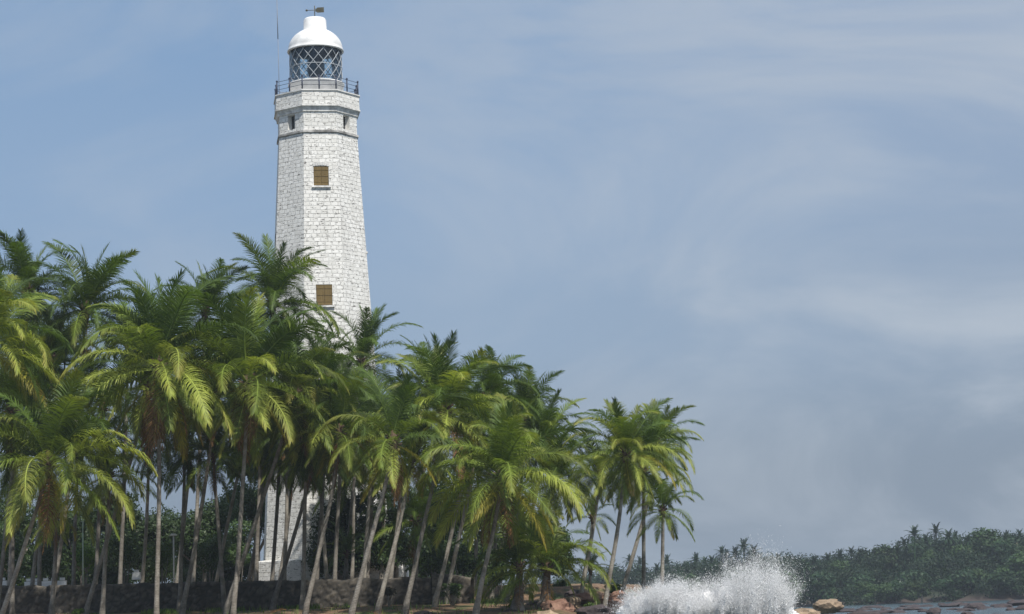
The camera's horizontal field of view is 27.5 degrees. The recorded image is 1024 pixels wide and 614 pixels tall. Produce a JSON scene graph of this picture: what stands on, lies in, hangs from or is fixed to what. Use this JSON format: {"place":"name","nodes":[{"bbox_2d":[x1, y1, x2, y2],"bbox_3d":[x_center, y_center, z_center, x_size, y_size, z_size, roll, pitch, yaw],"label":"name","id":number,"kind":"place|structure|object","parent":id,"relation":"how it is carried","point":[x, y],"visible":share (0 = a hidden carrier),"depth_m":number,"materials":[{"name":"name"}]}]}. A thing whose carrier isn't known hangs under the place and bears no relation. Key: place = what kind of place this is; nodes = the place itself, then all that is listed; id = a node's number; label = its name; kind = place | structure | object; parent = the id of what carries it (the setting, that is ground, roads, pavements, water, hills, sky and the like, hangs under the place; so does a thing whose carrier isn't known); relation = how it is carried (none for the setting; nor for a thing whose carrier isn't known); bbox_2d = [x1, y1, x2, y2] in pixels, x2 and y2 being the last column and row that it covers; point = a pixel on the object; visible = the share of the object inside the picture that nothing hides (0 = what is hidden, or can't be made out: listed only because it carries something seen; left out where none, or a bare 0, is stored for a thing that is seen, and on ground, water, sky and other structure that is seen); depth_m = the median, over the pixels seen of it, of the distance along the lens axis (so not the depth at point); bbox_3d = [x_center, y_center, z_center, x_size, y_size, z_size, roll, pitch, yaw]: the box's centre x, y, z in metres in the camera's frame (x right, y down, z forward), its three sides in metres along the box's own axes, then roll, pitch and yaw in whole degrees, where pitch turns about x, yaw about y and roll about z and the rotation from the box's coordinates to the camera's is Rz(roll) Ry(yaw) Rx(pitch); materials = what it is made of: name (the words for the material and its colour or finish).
{"place":"outdoors","nodes":[
{"label":"outdoors","id":0,"kind":"place"},
{"bbox_2d":[0,0,1023,584],"label":"sky","id":1,"kind":"structure","parent":0,"point":[798,225],"materials":[{"name":"blue"}]},
{"bbox_2d":[20,560,1023,613],"bbox_3d":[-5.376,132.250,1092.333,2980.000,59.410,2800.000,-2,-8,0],"label":"ground","id":2,"kind":"structure","parent":0,"point":[559,593],"depth_m":148.47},
{"bbox_2d":[0,529,32,580],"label":"leafy shrub","id":3,"kind":"object","parent":2,"relation":"on","point":[17,551],"visible":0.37,"depth_m":171.04,"materials":[{"name":"green plant"}]},
{"bbox_2d":[0,492,71,581],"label":"broadleaf tree","id":4,"kind":"object","parent":2,"relation":"on","point":[24,522],"visible":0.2,"depth_m":191.70,"materials":[{"name":"green plant"}]},
{"bbox_2d":[0,256,72,411],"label":"coconut palm","id":5,"kind":"object","parent":2,"relation":"on","point":[8,302],"visible":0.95,"depth_m":138.10,"materials":[{"name":"green plant"}]},
{"bbox_2d":[0,227,92,600],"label":"coconut palm","id":6,"kind":"object","parent":2,"relation":"on","point":[20,258],"visible":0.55,"depth_m":150.87,"materials":[{"name":"green plant"}]},
{"bbox_2d":[0,336,94,613],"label":"coconut palm","id":7,"kind":"object","parent":2,"relation":"on","point":[8,383],"visible":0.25,"depth_m":145.85,"materials":[{"name":"green plant"}]},
{"bbox_2d":[28,540,69,580],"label":"leafy shrub","id":8,"kind":"object","parent":2,"relation":"on","point":[47,558],"visible":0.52,"depth_m":170.35,"materials":[{"name":"green plant"}]},
{"bbox_2d":[22,473,92,613],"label":"coconut palm","id":9,"kind":"object","parent":2,"relation":"on","point":[54,570],"visible":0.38,"depth_m":141.04,"materials":[{"name":"green plant"}]},
{"bbox_2d":[3,291,112,584],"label":"coconut palm","id":10,"kind":"object","parent":2,"relation":"on","point":[54,343],"visible":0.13,"depth_m":156.37,"materials":[{"name":"green plant"}]},
{"bbox_2d":[0,366,157,613],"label":"coconut palm","id":11,"kind":"object","parent":2,"relation":"on","point":[52,438],"visible":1,"depth_m":128.51,"materials":[{"name":"green plant"}]},
{"bbox_2d":[37,427,122,584],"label":"coconut palm","id":12,"kind":"object","parent":2,"relation":"on","point":[73,580],"visible":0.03,"depth_m":165.16,"materials":[{"name":"green plant"}]},
{"bbox_2d":[70,541,94,583],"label":"leafy shrub","id":13,"kind":"object","parent":2,"relation":"on","point":[89,555],"visible":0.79,"depth_m":168.75,"materials":[{"name":"green plant"}]},
{"bbox_2d":[12,239,154,613],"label":"coconut palm","id":14,"kind":"object","parent":2,"relation":"on","point":[90,286],"visible":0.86,"depth_m":149.09,"materials":[{"name":"green plant"}]},
{"bbox_2d":[34,495,140,584],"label":"broadleaf tree","id":15,"kind":"object","parent":2,"relation":"on","point":[93,518],"visible":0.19,"depth_m":194.50,"materials":[{"name":"green plant"}]},
{"bbox_2d":[56,345,142,583],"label":"coconut palm","id":16,"kind":"object","parent":2,"relation":"on","point":[103,415],"visible":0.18,"depth_m":157.65,"materials":[{"name":"green plant"}]},
{"bbox_2d":[84,564,137,583],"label":"leafy shrub","id":17,"kind":"object","parent":2,"relation":"on","point":[112,578],"visible":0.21,"depth_m":197.95,"materials":[{"name":"green plant"}]},
{"bbox_2d":[60,414,165,613],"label":"coconut palm","id":18,"kind":"object","parent":2,"relation":"on","point":[102,488],"visible":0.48,"depth_m":140.28,"materials":[{"name":"green plant"}]},
{"bbox_2d":[100,521,149,583],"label":"leafy shrub","id":19,"kind":"object","parent":2,"relation":"on","point":[115,544],"visible":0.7,"depth_m":170.85,"materials":[{"name":"green plant"}]},
{"bbox_2d":[75,292,189,583],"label":"coconut palm","id":20,"kind":"object","parent":2,"relation":"on","point":[120,569],"visible":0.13,"depth_m":157.80,"materials":[{"name":"green plant"}]},
{"bbox_2d":[86,490,188,582],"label":"broadleaf tree","id":21,"kind":"object","parent":2,"relation":"on","point":[167,530],"visible":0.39,"depth_m":187.43,"materials":[{"name":"green plant"}]},
{"bbox_2d":[110,403,190,582],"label":"coconut palm","id":22,"kind":"object","parent":2,"relation":"on","point":[145,534],"visible":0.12,"depth_m":164.27,"materials":[{"name":"green plant"}]},
{"bbox_2d":[81,319,222,613],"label":"coconut palm","id":23,"kind":"object","parent":2,"relation":"on","point":[138,410],"visible":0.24,"depth_m":143.00,"materials":[{"name":"green plant"}]},
{"bbox_2d":[56,268,261,613],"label":"coconut palm","id":24,"kind":"object","parent":2,"relation":"on","point":[158,333],"visible":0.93,"depth_m":134.02,"materials":[{"name":"green plant"}]},
{"bbox_2d":[145,539,178,583],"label":"leafy shrub","id":25,"kind":"object","parent":2,"relation":"on","point":[166,553],"visible":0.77,"depth_m":168.54,"materials":[{"name":"green plant"}]},
{"bbox_2d":[136,401,238,612],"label":"coconut palm","id":26,"kind":"object","parent":2,"relation":"on","point":[192,486],"visible":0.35,"depth_m":149.31,"materials":[{"name":"green plant"}]},
{"bbox_2d":[153,257,257,581],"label":"coconut palm","id":27,"kind":"object","parent":2,"relation":"on","point":[217,289],"visible":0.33,"depth_m":158.03,"materials":[{"name":"green plant"}]},
{"bbox_2d":[163,414,256,608],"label":"coconut palm","id":28,"kind":"object","parent":2,"relation":"on","point":[213,468],"visible":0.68,"depth_m":146.45,"materials":[{"name":"green plant"}]},
{"bbox_2d":[166,493,254,581],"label":"broadleaf tree","id":29,"kind":"object","parent":2,"relation":"on","point":[208,526],"visible":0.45,"depth_m":191.84,"materials":[{"name":"green plant"}]},
{"bbox_2d":[196,532,233,581],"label":"leafy shrub","id":30,"kind":"object","parent":2,"relation":"on","point":[214,553],"visible":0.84,"depth_m":172.69,"materials":[{"name":"green plant"}]},
{"bbox_2d":[0,577,431,613],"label":"sea wall","id":31,"kind":"structure","parent":2,"relation":"on","point":[120,598],"depth_m":151.45,"materials":[{"name":"stone"}]},
{"bbox_2d":[162,329,284,613],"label":"coconut palm","id":32,"kind":"object","parent":2,"relation":"on","point":[182,610],"visible":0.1,"depth_m":145.34,"materials":[{"name":"green plant"}]},
{"bbox_2d":[197,558,251,581],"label":"leafy shrub","id":33,"kind":"object","parent":2,"relation":"on","point":[229,575],"visible":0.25,"depth_m":197.69,"materials":[{"name":"green plant"}]},
{"bbox_2d":[224,519,255,581],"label":"broadleaf tree","id":34,"kind":"object","parent":2,"relation":"on","point":[232,549],"visible":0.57,"depth_m":176.72,"materials":[{"name":"green plant"}]},
{"bbox_2d":[217,455,265,560],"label":"broadleaf tree","id":35,"kind":"object","parent":2,"relation":"on","point":[250,500],"visible":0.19,"depth_m":202.87,"materials":[{"name":"green plant"}]},
{"bbox_2d":[202,402,282,581],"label":"coconut palm","id":36,"kind":"object","parent":2,"relation":"on","point":[217,576],"visible":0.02,"depth_m":165.30,"materials":[{"name":"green plant"}]},
{"bbox_2d":[215,423,285,580],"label":"coconut palm","id":37,"kind":"object","parent":2,"relation":"on","point":[265,469],"visible":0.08,"depth_m":158.98,"materials":[{"name":"green plant"}]},
{"bbox_2d":[221,377,283,580],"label":"coconut palm","id":38,"kind":"object","parent":2,"relation":"on","point":[256,572],"visible":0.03,"depth_m":155.42,"materials":[{"name":"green plant"}]},
{"bbox_2d":[161,285,349,613],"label":"coconut palm","id":39,"kind":"object","parent":2,"relation":"on","point":[254,357],"visible":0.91,"depth_m":135.97,"materials":[{"name":"green plant"}]},
{"bbox_2d":[211,232,340,580],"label":"coconut palm","id":40,"kind":"object","parent":2,"relation":"on","point":[272,282],"visible":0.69,"depth_m":161.25,"materials":[{"name":"green plant"}]},
{"bbox_2d":[237,375,327,579],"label":"coconut palm","id":41,"kind":"object","parent":2,"relation":"on","point":[286,524],"visible":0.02,"depth_m":155.30,"materials":[{"name":"green plant"}]},
{"bbox_2d":[254,309,325,580],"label":"coconut palm","id":42,"kind":"object","parent":2,"relation":"on","point":[272,575],"visible":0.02,"depth_m":159.24,"materials":[{"name":"green plant"}]},
{"bbox_2d":[248,419,341,578],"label":"coconut palm","id":43,"kind":"object","parent":2,"relation":"on","point":[282,479],"visible":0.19,"depth_m":157.02,"materials":[{"name":"green plant"}]},
{"bbox_2d":[215,309,384,613],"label":"coconut palm","id":44,"kind":"object","parent":2,"relation":"on","point":[315,352],"visible":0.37,"depth_m":140.79,"materials":[{"name":"green plant"}]},
{"bbox_2d":[64,597,548,613],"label":"grass","id":45,"kind":"structure","parent":2,"relation":"on","point":[170,611],"depth_m":147.60,"materials":[{"name":"green plant"}]},
{"bbox_2d":[250,378,363,608],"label":"coconut palm","id":46,"kind":"object","parent":2,"relation":"on","point":[294,472],"visible":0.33,"depth_m":145.29,"materials":[{"name":"green plant"}]},
{"bbox_2d":[265,413,370,609],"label":"coconut palm","id":47,"kind":"object","parent":2,"relation":"on","point":[273,603],"visible":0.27,"depth_m":148.00,"materials":[{"name":"green plant"}]},
{"bbox_2d":[259,6,403,580],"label":"lighthouse","id":48,"kind":"object","parent":2,"relation":"on","point":[319,204],"visible":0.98,"depth_m":180.25,"materials":[{"name":"stone"}]},
{"bbox_2d":[312,162,330,187],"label":"window","id":49,"kind":"structure","parent":48,"relation":"in","point":[321,173],"depth_m":180.02,"materials":[{"name":"brown wood"}]},
{"bbox_2d":[314,284,334,306],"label":"window","id":50,"kind":"structure","parent":48,"relation":"in","point":[323,292],"depth_m":177.97,"materials":[{"name":"brown wood"}]},
{"bbox_2d":[284,327,379,579],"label":"coconut palm","id":51,"kind":"object","parent":2,"relation":"on","point":[309,338],"visible":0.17,"depth_m":157.93,"materials":[{"name":"green plant"}]},
{"bbox_2d":[279,369,390,613],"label":"coconut palm","id":52,"kind":"object","parent":2,"relation":"on","point":[338,405],"visible":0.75,"depth_m":139.62,"materials":[{"name":"green plant"}]},
{"bbox_2d":[312,521,375,579],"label":"coconut palm","id":53,"kind":"object","parent":2,"relation":"on","point":[347,545],"visible":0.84,"depth_m":161.81,"materials":[{"name":"green plant"}]},
{"bbox_2d":[300,470,391,579],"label":"coconut palm","id":54,"kind":"object","parent":2,"relation":"on","point":[344,493],"visible":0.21,"depth_m":169.62,"materials":[{"name":"green plant"}]},
{"bbox_2d":[300,493,393,578],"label":"broadleaf tree","id":55,"kind":"object","parent":2,"relation":"on","point":[330,537],"visible":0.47,"depth_m":169.50,"materials":[{"name":"green plant"}]},
{"bbox_2d":[307,354,390,578],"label":"coconut palm","id":56,"kind":"object","parent":2,"relation":"on","point":[353,373],"visible":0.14,"depth_m":155.69,"materials":[{"name":"green plant"}]},
{"bbox_2d":[325,438,385,578],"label":"coconut palm","id":57,"kind":"object","parent":2,"relation":"on","point":[353,554],"visible":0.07,"depth_m":167.24,"materials":[{"name":"green plant"}]},
{"bbox_2d":[306,302,422,579],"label":"coconut palm","id":58,"kind":"object","parent":2,"relation":"on","point":[367,338],"visible":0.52,"depth_m":164.80,"materials":[{"name":"green plant"}]},
{"bbox_2d":[333,455,418,578],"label":"coconut palm","id":59,"kind":"object","parent":2,"relation":"on","point":[382,567],"visible":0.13,"depth_m":170.92,"materials":[{"name":"green plant"}]},
{"bbox_2d":[347,388,418,577],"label":"coconut palm","id":60,"kind":"object","parent":2,"relation":"on","point":[368,507],"visible":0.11,"depth_m":153.46,"materials":[{"name":"green plant"}]},
{"bbox_2d":[358,507,423,577],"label":"broadleaf tree","id":61,"kind":"object","parent":2,"relation":"on","point":[402,553],"visible":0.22,"depth_m":171.41,"materials":[{"name":"green plant"}]},
{"bbox_2d":[318,366,471,613],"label":"coconut palm","id":62,"kind":"object","parent":2,"relation":"on","point":[396,424],"visible":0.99,"depth_m":128.83,"materials":[{"name":"green plant"}]},
{"bbox_2d":[362,409,461,613],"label":"coconut palm","id":63,"kind":"object","parent":2,"relation":"on","point":[418,471],"visible":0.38,"depth_m":138.32,"materials":[{"name":"green plant"}]},
{"bbox_2d":[375,367,449,578],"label":"coconut palm","id":64,"kind":"object","parent":2,"relation":"on","point":[400,375],"visible":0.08,"depth_m":155.84,"materials":[{"name":"green plant"}]},
{"bbox_2d":[359,472,467,576],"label":"coconut palm","id":65,"kind":"object","parent":2,"relation":"on","point":[415,507],"visible":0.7,"depth_m":157.15,"materials":[{"name":"green plant"}]},
{"bbox_2d":[381,335,474,573],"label":"coconut palm","id":66,"kind":"object","parent":2,"relation":"on","point":[423,344],"visible":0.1,"depth_m":158.31,"materials":[{"name":"green plant"}]},
{"bbox_2d":[418,540,448,576],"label":"leafy shrub","id":67,"kind":"object","parent":2,"relation":"on","point":[429,558],"visible":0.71,"depth_m":163.47,"materials":[{"name":"green plant"}]},
{"bbox_2d":[402,466,466,577],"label":"broadleaf tree","id":68,"kind":"object","parent":2,"relation":"on","point":[410,561],"visible":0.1,"depth_m":182.03,"materials":[{"name":"green plant"}]},
{"bbox_2d":[373,330,528,613],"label":"coconut palm","id":69,"kind":"object","parent":2,"relation":"on","point":[446,380],"visible":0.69,"depth_m":138.51,"materials":[{"name":"green plant"}]},
{"bbox_2d":[432,573,473,603],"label":"wall end","id":70,"kind":"structure","parent":2,"relation":"on","point":[467,590],"depth_m":148.62,"materials":[{"name":"stone"}]},
{"bbox_2d":[440,543,481,575],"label":"leafy shrub","id":71,"kind":"object","parent":2,"relation":"on","point":[466,564],"visible":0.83,"depth_m":158.57,"materials":[{"name":"green plant"}]},
{"bbox_2d":[421,382,512,606],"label":"coconut palm","id":72,"kind":"object","parent":2,"relation":"on","point":[435,601],"visible":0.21,"depth_m":145.30,"materials":[{"name":"green plant"}]},
{"bbox_2d":[438,482,527,572],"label":"broadleaf tree","id":73,"kind":"object","parent":2,"relation":"on","point":[480,548],"visible":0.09,"depth_m":173.67,"materials":[{"name":"green plant"}]},
{"bbox_2d":[435,344,540,603],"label":"coconut palm","id":74,"kind":"object","parent":2,"relation":"on","point":[489,382],"visible":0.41,"depth_m":149.80,"materials":[{"name":"green plant"}]},
{"bbox_2d":[413,392,596,613],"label":"coconut palm","id":75,"kind":"object","parent":2,"relation":"on","point":[502,454],"visible":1,"depth_m":130.12,"materials":[{"name":"green plant"}]},
{"bbox_2d":[454,509,577,610],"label":"coconut palm","id":76,"kind":"object","parent":2,"relation":"on","point":[518,554],"visible":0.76,"depth_m":135.65,"materials":[{"name":"green plant"}]},
{"bbox_2d":[482,364,579,599],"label":"coconut palm","id":77,"kind":"object","parent":2,"relation":"on","point":[524,391],"visible":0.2,"depth_m":153.88,"materials":[{"name":"green plant"}]},
{"bbox_2d":[503,389,600,601],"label":"coconut palm","id":78,"kind":"object","parent":2,"relation":"on","point":[549,419],"visible":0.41,"depth_m":150.97,"materials":[{"name":"green plant"}]},
{"bbox_2d":[489,494,617,608],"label":"coconut palm","id":79,"kind":"object","parent":2,"relation":"on","point":[557,550],"visible":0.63,"depth_m":136.32,"materials":[{"name":"green plant"}]},
{"bbox_2d":[540,598,575,611],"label":"boulder","id":80,"kind":"object","parent":2,"relation":"on","point":[562,604],"visible":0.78,"depth_m":135.09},
{"bbox_2d":[511,427,610,588],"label":"coconut palm","id":81,"kind":"object","parent":2,"relation":"on","point":[559,466],"visible":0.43,"depth_m":144.04,"materials":[{"name":"green plant"}]},
{"bbox_2d":[565,495,615,579],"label":"coconut palm","id":82,"kind":"object","parent":2,"relation":"on","point":[591,517],"visible":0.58,"depth_m":157.15,"materials":[{"name":"green plant"}]},
{"bbox_2d":[555,432,636,592],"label":"coconut palm","id":83,"kind":"object","parent":2,"relation":"on","point":[596,446],"visible":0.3,"depth_m":149.34,"materials":[{"name":"green plant"}]},
{"bbox_2d":[562,396,687,605],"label":"coconut palm","id":84,"kind":"object","parent":2,"relation":"on","point":[624,438],"visible":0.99,"depth_m":137.56,"materials":[{"name":"green plant"}]},
{"bbox_2d":[598,412,700,593],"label":"coconut palm","id":85,"kind":"object","parent":2,"relation":"on","point":[633,500],"visible":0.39,"depth_m":144.30,"materials":[{"name":"green plant"}]},
{"bbox_2d":[620,399,704,590],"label":"coconut palm","id":86,"kind":"object","parent":2,"relation":"on","point":[673,414],"visible":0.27,"depth_m":151.69,"materials":[{"name":"green plant"}]},
{"bbox_2d":[625,471,703,586],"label":"coconut palm","id":87,"kind":"object","parent":2,"relation":"on","point":[662,500],"visible":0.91,"depth_m":140.22,"materials":[{"name":"green plant"}]},
{"bbox_2d":[551,529,1023,605],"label":"wood","id":88,"kind":"object","parent":2,"relation":"on","point":[880,575],"visible":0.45,"depth_m":591.75,"materials":[{"name":"green plant"}]},
{"bbox_2d":[800,572,836,604],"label":"shore tree","id":89,"kind":"object","parent":2,"relation":"on","point":[820,584],"visible":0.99,"depth_m":555.21,"materials":[{"name":"green plant"}]},
{"bbox_2d":[812,599,843,613],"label":"boulder","id":90,"kind":"object","parent":2,"relation":"on","point":[828,606],"visible":0.96,"depth_m":116.07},
{"bbox_2d":[853,581,893,603],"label":"shore tree","id":91,"kind":"object","parent":2,"relation":"on","point":[878,592],"visible":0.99,"depth_m":553.90,"materials":[{"name":"green plant"}]},
{"bbox_2d":[868,544,903,572],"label":"shore tree","id":92,"kind":"object","parent":2,"relation":"on","point":[886,550],"visible":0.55,"depth_m":604.90,"materials":[{"name":"green plant"}]},
{"bbox_2d":[894,569,930,596],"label":"shore tree","id":93,"kind":"object","parent":2,"relation":"on","point":[912,575],"visible":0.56,"depth_m":566.01,"materials":[{"name":"green plant"}]},
{"bbox_2d":[902,578,930,602],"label":"shore tree","id":94,"kind":"object","parent":2,"relation":"on","point":[915,590],"visible":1,"depth_m":553.62,"materials":[{"name":"green plant"}]},
{"bbox_2d":[931,574,965,599],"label":"shore tree","id":95,"kind":"object","parent":2,"relation":"on","point":[938,584],"visible":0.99,"depth_m":558.93,"materials":[{"name":"green plant"}]},
{"bbox_2d":[946,566,979,592],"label":"shore tree","id":96,"kind":"object","parent":2,"relation":"on","point":[966,577],"visible":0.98,"depth_m":559.41,"materials":[{"name":"green plant"}]},
{"bbox_2d":[967,527,1002,552],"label":"shore tree","id":97,"kind":"object","parent":2,"relation":"on","point":[981,537],"visible":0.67,"depth_m":594.43,"materials":[{"name":"green plant"}]},
{"bbox_2d":[982,539,1017,565],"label":"shore tree","id":98,"kind":"object","parent":2,"relation":"on","point":[1004,546],"visible":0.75,"depth_m":582.53,"materials":[{"name":"green plant"}]},
{"bbox_2d":[987,570,1023,595],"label":"shore tree","id":99,"kind":"object","parent":2,"relation":"on","point":[1014,584],"visible":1,"depth_m":553.30,"materials":[{"name":"green plant"}]},
{"bbox_2d":[993,551,1023,583],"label":"shore tree","id":100,"kind":"object","parent":2,"relation":"on","point":[1016,561],"visible":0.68,"depth_m":562.56,"materials":[{"name":"green plant"}]},
{"bbox_2d":[792,599,1023,613],"bbox_3d":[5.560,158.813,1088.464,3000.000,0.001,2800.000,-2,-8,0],"label":"sea","id":101,"kind":"structure","parent":0,"point":[1001,610],"depth_m":342.61,"materials":[{"name":"liquid"}]},
{"bbox_2d":[606,531,815,613],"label":"sea spray","id":102,"kind":"object","parent":101,"relation":"on","point":[726,598],"visible":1,"depth_m":102.01,"materials":[{"name":"white"}]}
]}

